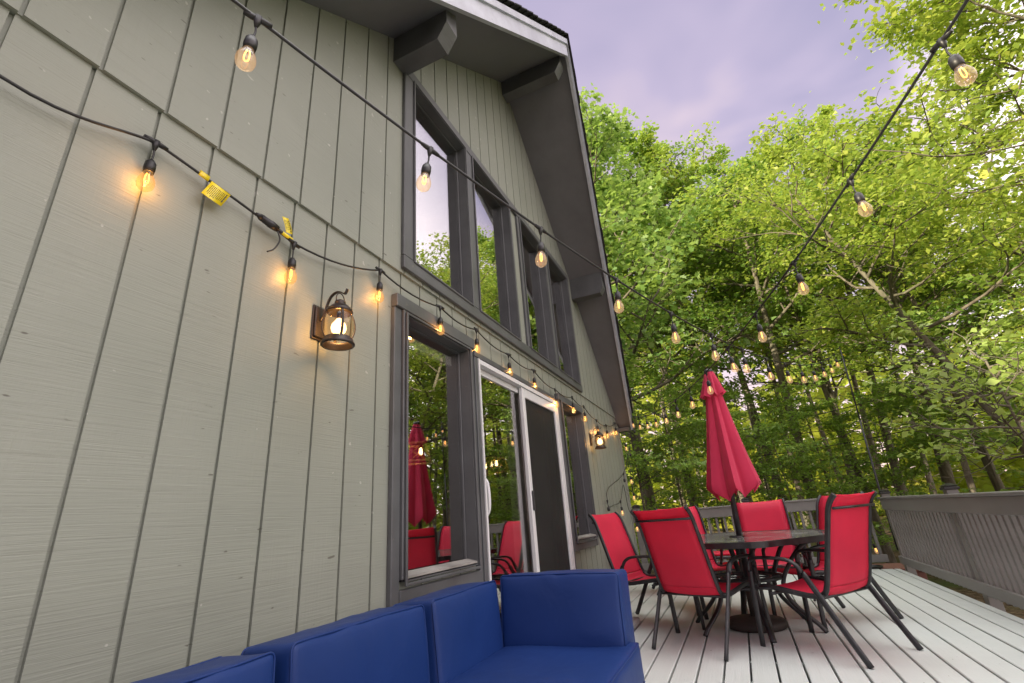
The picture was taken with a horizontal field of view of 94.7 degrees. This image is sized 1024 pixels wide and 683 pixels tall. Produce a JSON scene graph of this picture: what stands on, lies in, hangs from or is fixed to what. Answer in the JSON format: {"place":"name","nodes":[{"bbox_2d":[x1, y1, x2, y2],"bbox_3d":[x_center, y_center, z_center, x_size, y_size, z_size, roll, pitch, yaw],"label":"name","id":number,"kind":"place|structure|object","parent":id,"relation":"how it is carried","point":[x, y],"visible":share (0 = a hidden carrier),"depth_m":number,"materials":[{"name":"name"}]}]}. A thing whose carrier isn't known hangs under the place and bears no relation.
{"place":"outdoors","nodes":[
{"label":"outdoors","id":0,"kind":"place"},
{"bbox_2d":[0,0,638,682],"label":"house","id":1,"kind":"structure","parent":0,"point":[206,452],"depth_m":2.02,"materials":[{"name":"paint"}]},
{"bbox_2d":[0,74,618,435],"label":"string light","id":2,"kind":"object","parent":1,"relation":"attached to","point":[216,193],"visible":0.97,"depth_m":1.92,"materials":[{"name":"black plastic"}]},
{"bbox_2d":[310,288,355,350],"bbox_3d":[-0.820,-0.106,2.188,0.199,0.279,0.150,-13,-22,21],"label":"wall lantern","id":3,"kind":"object","parent":1,"relation":"attached to","point":[339,310],"depth_m":2.17,"materials":[{"name":"brown metal"}]},
{"bbox_2d":[408,441,431,465],"bbox_3d":[-0.942,0.781,4.105,0.456,0.558,0.256,-3,-21,-5],"label":"chandelier","id":4,"kind":"object","parent":1,"relation":"hanging from","point":[425,446],"visible":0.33,"depth_m":4.04,"materials":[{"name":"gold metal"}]},
{"bbox_2d":[399,312,481,586],"bbox_3d":[-0.464,0.637,2.918,0.127,1.476,0.782,-13,-22,21],"label":"window","id":5,"kind":"structure","parent":1,"relation":"in","point":[469,524],"depth_m":3.10,"materials":[{"name":"wood"}]},
{"bbox_2d":[416,86,471,302],"bbox_3d":[-0.577,-1.121,3.679,0.111,1.560,0.760,-13,-22,21],"label":"window","id":6,"kind":"structure","parent":1,"relation":"in","point":[456,151],"depth_m":3.98,"materials":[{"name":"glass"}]},
{"bbox_2d":[472,159,519,338],"bbox_3d":[-0.197,-0.853,4.464,0.111,1.560,0.785,-13,-22,21],"label":"window","id":7,"kind":"structure","parent":1,"relation":"in","point":[493,223],"depth_m":4.67,"materials":[{"name":"glass"}]},
{"bbox_2d":[485,425,508,475],"bbox_3d":[-0.285,1.246,5.464,0.256,0.558,0.456,11,-26,-36],"label":"chandelier","id":8,"kind":"object","parent":1,"relation":"hanging from","point":[496,463],"visible":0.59,"depth_m":5.32,"materials":[{"name":"gold metal"}]},
{"bbox_2d":[477,358,575,580],"bbox_3d":[0.150,1.383,4.039,0.134,2.090,1.830,-13,-22,21],"label":"sliding door","id":9,"kind":"structure","parent":1,"relation":"in","point":[545,506],"depth_m":4.30,"materials":[{"name":"white plastic"}]},
{"bbox_2d":[231,0,837,382],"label":"string light","id":10,"kind":"object","parent":1,"relation":"attached to","point":[250,44],"visible":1,"depth_m":1.76,"materials":[{"name":"black rubber"}]},
{"bbox_2d":[519,220,555,364],"bbox_3d":[0.244,-0.540,5.378,0.111,1.560,0.740,-13,-22,21],"label":"window","id":11,"kind":"structure","parent":1,"relation":"in","point":[536,283],"depth_m":5.57,"materials":[{"name":"glass"}]},
{"bbox_2d":[546,255,579,382],"bbox_3d":[0.619,-0.274,6.153,0.111,1.560,0.790,-13,-22,21],"label":"window","id":12,"kind":"structure","parent":1,"relation":"in","point":[565,337],"depth_m":6.38,"materials":[{"name":"glass"}]},
{"bbox_2d":[560,400,598,543],"bbox_3d":[0.721,1.476,5.368,0.127,1.476,0.807,-13,-22,21],"label":"window","id":13,"kind":"structure","parent":1,"relation":"in","point":[580,488],"depth_m":5.56,"materials":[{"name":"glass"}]},
{"bbox_2d":[589,428,606,448],"bbox_3d":[1.130,1.276,6.223,0.199,0.279,0.150,-13,-22,21],"label":"wall lantern","id":14,"kind":"object","parent":1,"relation":"attached to","point":[599,434],"depth_m":6.19,"materials":[{"name":"brown metal"}]},
{"bbox_2d":[606,418,637,529],"bbox_3d":[1.603,1.936,7.124,0.225,1.820,1.796,-16,-24,28],"label":"string light","id":15,"kind":"object","parent":1,"relation":"hanging from","point":[624,480],"visible":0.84,"depth_m":7.32,"materials":[{"name":"black rubber"}]},
{"bbox_2d":[621,435,641,501],"bbox_3d":[1.965,2.023,7.956,0.223,1.354,0.100,-1,-21,-10],"label":"string light","id":16,"kind":"object","parent":1,"relation":"hanging from","point":[633,493],"visible":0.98,"depth_m":7.87,"materials":[{"name":"black rubber"}]},
{"bbox_2d":[632,0,977,428],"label":"string light","id":17,"kind":"object","parent":1,"relation":"attached to","point":[956,62],"visible":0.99,"depth_m":2.04,"materials":[{"name":"black rubber"}]},
{"bbox_2d":[511,0,1023,504],"label":"sky","id":18,"kind":"structure","parent":0,"point":[678,64],"materials":[{"name":"purple"}]},
{"bbox_2d":[629,569,1023,682],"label":"deck","id":19,"kind":"structure","parent":0,"point":[960,638],"depth_m":3.21,"materials":[{"name":"paint"}]},
{"bbox_2d":[131,569,644,682],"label":"outdoor sofa","id":20,"kind":"object","parent":19,"relation":"on","point":[566,626],"visible":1,"depth_m":1.84,"materials":[{"name":"blue fabric"}]},
{"bbox_2d":[632,617,639,628],"bbox_3d":[0.520,2.262,3.507,0.540,0.052,1.800,-13,-22,21],"label":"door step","id":21,"kind":"object","parent":19,"relation":"on","point":[636,621],"depth_m":4.07,"materials":[{"name":"grey wood"}]},
{"bbox_2d":[588,511,708,632],"bbox_3d":[1.215,2.053,4.345,0.783,0.954,0.580,-23,-27,40],"label":"patio chair","id":22,"kind":"object","parent":19,"relation":"on","point":[616,542],"visible":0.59,"depth_m":4.54,"materials":[{"name":"red fabric"}]},
{"bbox_2d":[655,505,739,615],"bbox_3d":[1.906,2.174,4.809,0.580,0.954,0.783,-3,-21,-5],"label":"patio chair","id":23,"kind":"object","parent":19,"relation":"on","point":[716,565],"visible":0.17,"depth_m":4.98,"materials":[{"name":"red fabric"}]},
{"bbox_2d":[630,505,774,661],"bbox_3d":[1.397,1.732,3.542,0.783,0.954,0.580,13,-27,-38],"label":"patio chair","id":24,"kind":"object","parent":19,"relation":"on","point":[677,552],"visible":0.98,"depth_m":3.42,"materials":[{"name":"red fabric"}]},
{"bbox_2d":[730,586,788,632],"bbox_3d":[1.934,2.109,3.806,0.452,0.336,0.452,-13,-22,21],"label":"umbrella base","id":25,"kind":"object","parent":19,"relation":"on","point":[744,623],"visible":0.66,"depth_m":3.67,"materials":[{"name":"metal"}]},
{"bbox_2d":[700,369,761,576],"bbox_3d":[1.920,1.210,4.104,0.454,2.036,0.436,-13,-22,21],"label":"patio umbrella","id":26,"kind":"object","parent":25,"relation":"on","point":[731,470],"visible":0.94,"depth_m":4.10,"materials":[{"name":"red fabric"}]},
{"bbox_2d":[632,498,888,572],"bbox_3d":[3.439,3.002,6.799,3.190,1.482,0.153,-13,-22,21],"label":"deck railing","id":27,"kind":"object","parent":19,"relation":"attached to","point":[799,506],"visible":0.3,"depth_m":6.90,"materials":[{"name":"wood"},{"name":"paint"}]},
{"bbox_2d":[696,529,828,643],"bbox_3d":[1.922,1.959,3.863,1.394,0.684,1.560,-9,-21,11],"label":"patio table","id":28,"kind":"object","parent":19,"relation":"on","point":[751,541],"visible":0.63,"depth_m":3.66,"materials":[{"name":"black metal"}]},
{"bbox_2d":[735,498,815,600],"bbox_3d":[2.486,2.020,4.527,0.580,0.954,0.783,-14,-23,23],"label":"patio chair","id":29,"kind":"object","parent":19,"relation":"on","point":[764,515],"visible":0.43,"depth_m":4.84,"materials":[{"name":"red fabric"}]},
{"bbox_2d":[761,491,903,629],"bbox_3d":[2.624,1.811,4.008,0.783,0.954,0.580,0,-21,-11],"label":"patio chair","id":30,"kind":"object","parent":19,"relation":"on","point":[817,569],"visible":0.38,"depth_m":4.07,"materials":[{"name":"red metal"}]},
{"bbox_2d":[747,490,923,668],"bbox_3d":[2.099,1.550,3.214,0.580,0.954,0.783,6,-23,-26],"label":"patio chair","id":31,"kind":"object","parent":19,"relation":"on","point":[847,550],"visible":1,"depth_m":3.06,"materials":[{"name":"red fabric"}]},
{"bbox_2d":[877,483,1023,611],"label":"deck railing","id":32,"kind":"object","parent":19,"relation":"attached to","point":[974,541],"visible":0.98,"depth_m":4.11,"materials":[{"name":"paint"}]},
{"bbox_2d":[838,346,897,549],"bbox_3d":[4.987,1.389,6.593,0.177,2.810,0.102,-13,-22,21],"label":"light pole","id":33,"kind":"object","parent":32,"relation":"attached to","point":[869,454],"visible":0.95,"depth_m":6.64,"materials":[{"name":"black metal"}]},
{"bbox_2d":[635,493,1023,618],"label":"ground","id":34,"kind":"structure","parent":0,"point":[1015,611],"depth_m":7.85,"materials":[{"name":"green plant"}]},
{"bbox_2d":[622,326,659,445],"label":"forest tree","id":35,"kind":"object","parent":34,"relation":"on","point":[644,381],"depth_m":22.08,"materials":[{"name":"green plant"}]},
{"bbox_2d":[597,200,687,466],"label":"maple tree","id":36,"kind":"object","parent":34,"relation":"on","point":[646,372],"visible":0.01,"depth_m":15.69,"materials":[{"name":"green plant"}]},
{"bbox_2d":[621,322,669,508],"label":"forest tree","id":37,"kind":"object","parent":34,"relation":"on","point":[637,422],"visible":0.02,"depth_m":23.92,"materials":[{"name":"green plant"}]},
{"bbox_2d":[616,251,702,504],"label":"forest tree","id":38,"kind":"object","parent":34,"relation":"on","point":[684,501],"visible":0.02,"depth_m":19.80,"materials":[{"name":"green plant"}]},
{"bbox_2d":[621,355,711,545],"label":"sapling","id":39,"kind":"object","parent":34,"relation":"on","point":[640,461],"visible":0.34,"depth_m":9.40,"materials":[{"name":"green plant"}]},
{"bbox_2d":[593,159,762,507],"bbox_3d":[4.514,0.030,13.790,5.420,13.266,5.888,-18,-24,31],"label":"maple tree","id":40,"kind":"object","parent":34,"relation":"on","point":[712,358],"visible":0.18,"depth_m":12.91,"materials":[{"name":"green plant"}]},
{"bbox_2d":[643,342,714,532],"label":"forest tree","id":41,"kind":"object","parent":34,"relation":"on","point":[686,423],"visible":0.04,"depth_m":22.05,"materials":[{"name":"green plant"}]},
{"bbox_2d":[606,116,759,502],"bbox_3d":[4.964,-0.510,14.418,5.897,14.791,6.181,9,-25,-32],"label":"maple tree","id":42,"kind":"object","parent":34,"relation":"on","point":[628,143],"visible":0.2,"depth_m":15.61,"materials":[{"name":"green plant"}]},
{"bbox_2d":[609,163,770,501],"bbox_3d":[5.175,0.344,14.249,4.397,12.989,3.872,-3,-21,-4],"label":"maple tree","id":43,"kind":"object","parent":34,"relation":"on","point":[646,171],"visible":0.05,"depth_m":13.95,"materials":[{"name":"green plant"}]},
{"bbox_2d":[579,82,804,510],"bbox_3d":[3.215,-0.570,12.307,7.397,13.655,7.330,-6,-21,3],"label":"oak tree","id":44,"kind":"object","parent":34,"relation":"on","point":[604,146],"visible":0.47,"depth_m":11.76,"materials":[{"name":"green plant"}]},
{"bbox_2d":[634,373,790,571],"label":"sapling","id":45,"kind":"object","parent":34,"relation":"on","point":[700,500],"visible":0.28,"depth_m":11.27,"materials":[{"name":"green plant"}]},
{"bbox_2d":[624,371,806,562],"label":"sapling","id":46,"kind":"object","parent":34,"relation":"on","point":[700,432],"visible":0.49,"depth_m":9.48,"materials":[{"name":"green plant"}]},
{"bbox_2d":[666,263,774,502],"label":"forest tree","id":47,"kind":"object","parent":34,"relation":"on","point":[742,497],"visible":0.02,"depth_m":18.08,"materials":[{"name":"green plant"}]},
{"bbox_2d":[624,121,818,557],"bbox_3d":[6.132,-0.178,14.224,6.502,13.812,6.126,4,-22,-20],"label":"beech tree","id":48,"kind":"object","parent":34,"relation":"on","point":[694,166],"visible":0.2,"depth_m":13.74,"materials":[{"name":"green plant"}]},
{"bbox_2d":[689,199,800,499],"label":"forest tree","id":49,"kind":"object","parent":34,"relation":"on","point":[744,396],"depth_m":18.14,"materials":[{"name":"green plant"}]},
{"bbox_2d":[692,243,822,528],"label":"forest tree","id":50,"kind":"object","parent":34,"relation":"on","point":[762,350],"visible":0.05,"depth_m":16.49,"materials":[{"name":"green plant"}]},
{"bbox_2d":[664,143,895,526],"bbox_3d":[6.655,-0.048,11.746,4.562,11.443,4.782,15,-28,-41],"label":"maple tree","id":51,"kind":"object","parent":34,"relation":"on","point":[775,351],"visible":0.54,"depth_m":11.89,"materials":[{"name":"green plant"}]},
{"bbox_2d":[672,376,890,534],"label":"sapling","id":52,"kind":"object","parent":34,"relation":"on","point":[731,397],"visible":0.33,"depth_m":9.35,"materials":[{"name":"green plant"}]},
{"bbox_2d":[738,260,856,494],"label":"forest tree","id":53,"kind":"object","parent":34,"relation":"on","point":[822,433],"depth_m":18.75,"materials":[{"name":"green plant"}]},
{"bbox_2d":[718,401,880,553],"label":"sapling","id":54,"kind":"object","parent":34,"relation":"on","point":[784,484],"visible":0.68,"depth_m":8.56,"materials":[{"name":"green plant"}]},
{"bbox_2d":[703,107,905,551],"bbox_3d":[8.518,-0.694,13.653,5.716,13.992,6.210,-2,-21,-7],"label":"maple tree","id":55,"kind":"object","parent":34,"relation":"on","point":[828,383],"visible":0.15,"depth_m":13.78,"materials":[{"name":"green plant"}]},
{"bbox_2d":[714,191,896,562],"bbox_3d":[7.607,0.387,12.121,3.218,10.792,3.654,1,-21,-14],"label":"maple tree","id":56,"kind":"object","parent":34,"relation":"on","point":[798,309],"visible":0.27,"depth_m":11.75,"materials":[{"name":"green plant"}]},
{"bbox_2d":[620,170,1023,531],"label":"woods","id":57,"kind":"object","parent":34,"relation":"on","point":[982,483],"visible":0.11,"depth_m":23.98,"materials":[{"name":"green plant"}]},
{"bbox_2d":[738,353,924,505],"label":"sapling","id":58,"kind":"object","parent":34,"relation":"on","point":[820,408],"visible":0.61,"depth_m":10.09,"materials":[{"name":"green plant"}]},
{"bbox_2d":[779,210,894,489],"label":"forest tree","id":59,"kind":"object","parent":34,"relation":"on","point":[841,293],"visible":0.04,"depth_m":16.32,"materials":[{"name":"green plant"}]},
{"bbox_2d":[669,50,1023,477],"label":"beech tree","id":60,"kind":"object","parent":34,"relation":"on","point":[891,250],"visible":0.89,"depth_m":8.29,"materials":[{"name":"green plant"}]},
{"bbox_2d":[872,565,882,569],"bbox_3d":[4.896,3.248,6.343,0.272,0.420,0.276,-13,-22,21],"label":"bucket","id":61,"kind":"object","parent":34,"relation":"on","point":[880,567],"visible":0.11,"depth_m":6.30,"materials":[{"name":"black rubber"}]},
{"bbox_2d":[811,393,944,548],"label":"sapling","id":62,"kind":"object","parent":34,"relation":"on","point":[892,454],"visible":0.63,"depth_m":9.13,"materials":[{"name":"green plant"}]},
{"bbox_2d":[749,102,1023,495],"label":"beech tree","id":63,"kind":"object","parent":34,"relation":"on","point":[848,287],"visible":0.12,"depth_m":13.25,"materials":[{"name":"green plant"}]},
{"bbox_2d":[872,563,927,579],"bbox_3d":[5.214,3.308,6.412,0.680,0.470,0.580,-13,-22,21],"label":"timber step","id":64,"kind":"object","parent":34,"relation":"on","point":[921,574],"visible":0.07,"depth_m":6.31,"materials":[{"name":"brown wood"}]},
{"bbox_2d":[784,114,1023,485],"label":"maple tree","id":65,"kind":"object","parent":34,"relation":"on","point":[945,471],"visible":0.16,"depth_m":10.14,"materials":[{"name":"green plant"}]},
{"bbox_2d":[835,204,972,493],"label":"forest tree","id":66,"kind":"object","parent":34,"relation":"on","point":[928,477],"depth_m":15.83,"materials":[{"name":"green plant"}]},
{"bbox_2d":[793,136,1023,490],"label":"maple tree","id":67,"kind":"object","parent":34,"relation":"on","point":[965,318],"visible":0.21,"depth_m":10.10,"materials":[{"name":"green plant"}]},
{"bbox_2d":[621,360,995,440],"bbox_3d":[6.243,1.236,10.212,9.361,0.939,0.016,-18,-25,32],"label":"utility cable","id":68,"kind":"object","parent":67,"relation":"on","point":[829,411],"visible":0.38,"depth_m":9.74,"materials":[{"name":"black rubber"}]},
{"bbox_2d":[798,0,1023,358],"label":"beech tree","id":69,"kind":"object","parent":34,"relation":"on","point":[939,16],"visible":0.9,"depth_m":7.45,"materials":[{"name":"green plant"}]},
{"bbox_2d":[832,324,1023,503],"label":"sapling","id":70,"kind":"object","parent":34,"relation":"on","point":[921,411],"visible":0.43,"depth_m":8.56,"materials":[{"name":"green plant"}]},
{"bbox_2d":[661,402,1018,463],"bbox_3d":[6.299,1.944,9.943,9.360,0.659,0.016,-18,-25,32],"label":"utility cable","id":71,"kind":"object","parent":70,"relation":"on","point":[877,436],"visible":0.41,"depth_m":9.29,"materials":[{"name":"black rubber"}]},
{"bbox_2d":[862,214,1003,492],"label":"forest tree","id":72,"kind":"object","parent":34,"relation":"on","point":[970,481],"visible":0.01,"depth_m":17.07,"materials":[{"name":"green plant"}]},
{"bbox_2d":[847,150,1023,427],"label":"forest tree","id":73,"kind":"object","parent":34,"relation":"on","point":[953,228],"visible":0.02,"depth_m":13.93,"materials":[{"name":"green plant"}]},
{"bbox_2d":[861,301,1023,460],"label":"sapling","id":74,"kind":"object","parent":34,"relation":"on","point":[955,375],"visible":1,"depth_m":4.54,"materials":[{"name":"green plant"}]},
{"bbox_2d":[873,54,1023,300],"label":"beech tree","id":75,"kind":"object","parent":34,"relation":"on","point":[988,102],"visible":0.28,"depth_m":10.45,"materials":[{"name":"green plant"}]},
{"bbox_2d":[878,253,1022,486],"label":"forest tree","id":76,"kind":"object","parent":34,"relation":"on","point":[960,391],"visible":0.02,"depth_m":17.19,"materials":[{"name":"green plant"}]},
{"bbox_2d":[917,144,1023,327],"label":"forest tree","id":77,"kind":"object","parent":34,"relation":"on","point":[987,187],"visible":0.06,"depth_m":16.54,"materials":[{"name":"green plant"}]},
{"bbox_2d":[941,267,1023,431],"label":"sapling","id":78,"kind":"object","parent":34,"relation":"on","point":[1014,321],"visible":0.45,"depth_m":6.56,"materials":[{"name":"green plant"}]},
{"bbox_3d":[2.550,2.807,5.652,0.594,0.261,0.421,-11,-22,16],"label":"footstool","id":79,"kind":"object","parent":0,"visible":0},
{"bbox_2d":[713,550,736,558],"bbox_3d":[2.540,2.686,5.698,0.594,0.261,0.421,-11,-22,16],"label":"footstool","id":80,"kind":"object","parent":79,"relation":"on","point":[726,554],"visible":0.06,"depth_m":5.59,"materials":[{"name":"red fabric"}]}
]}

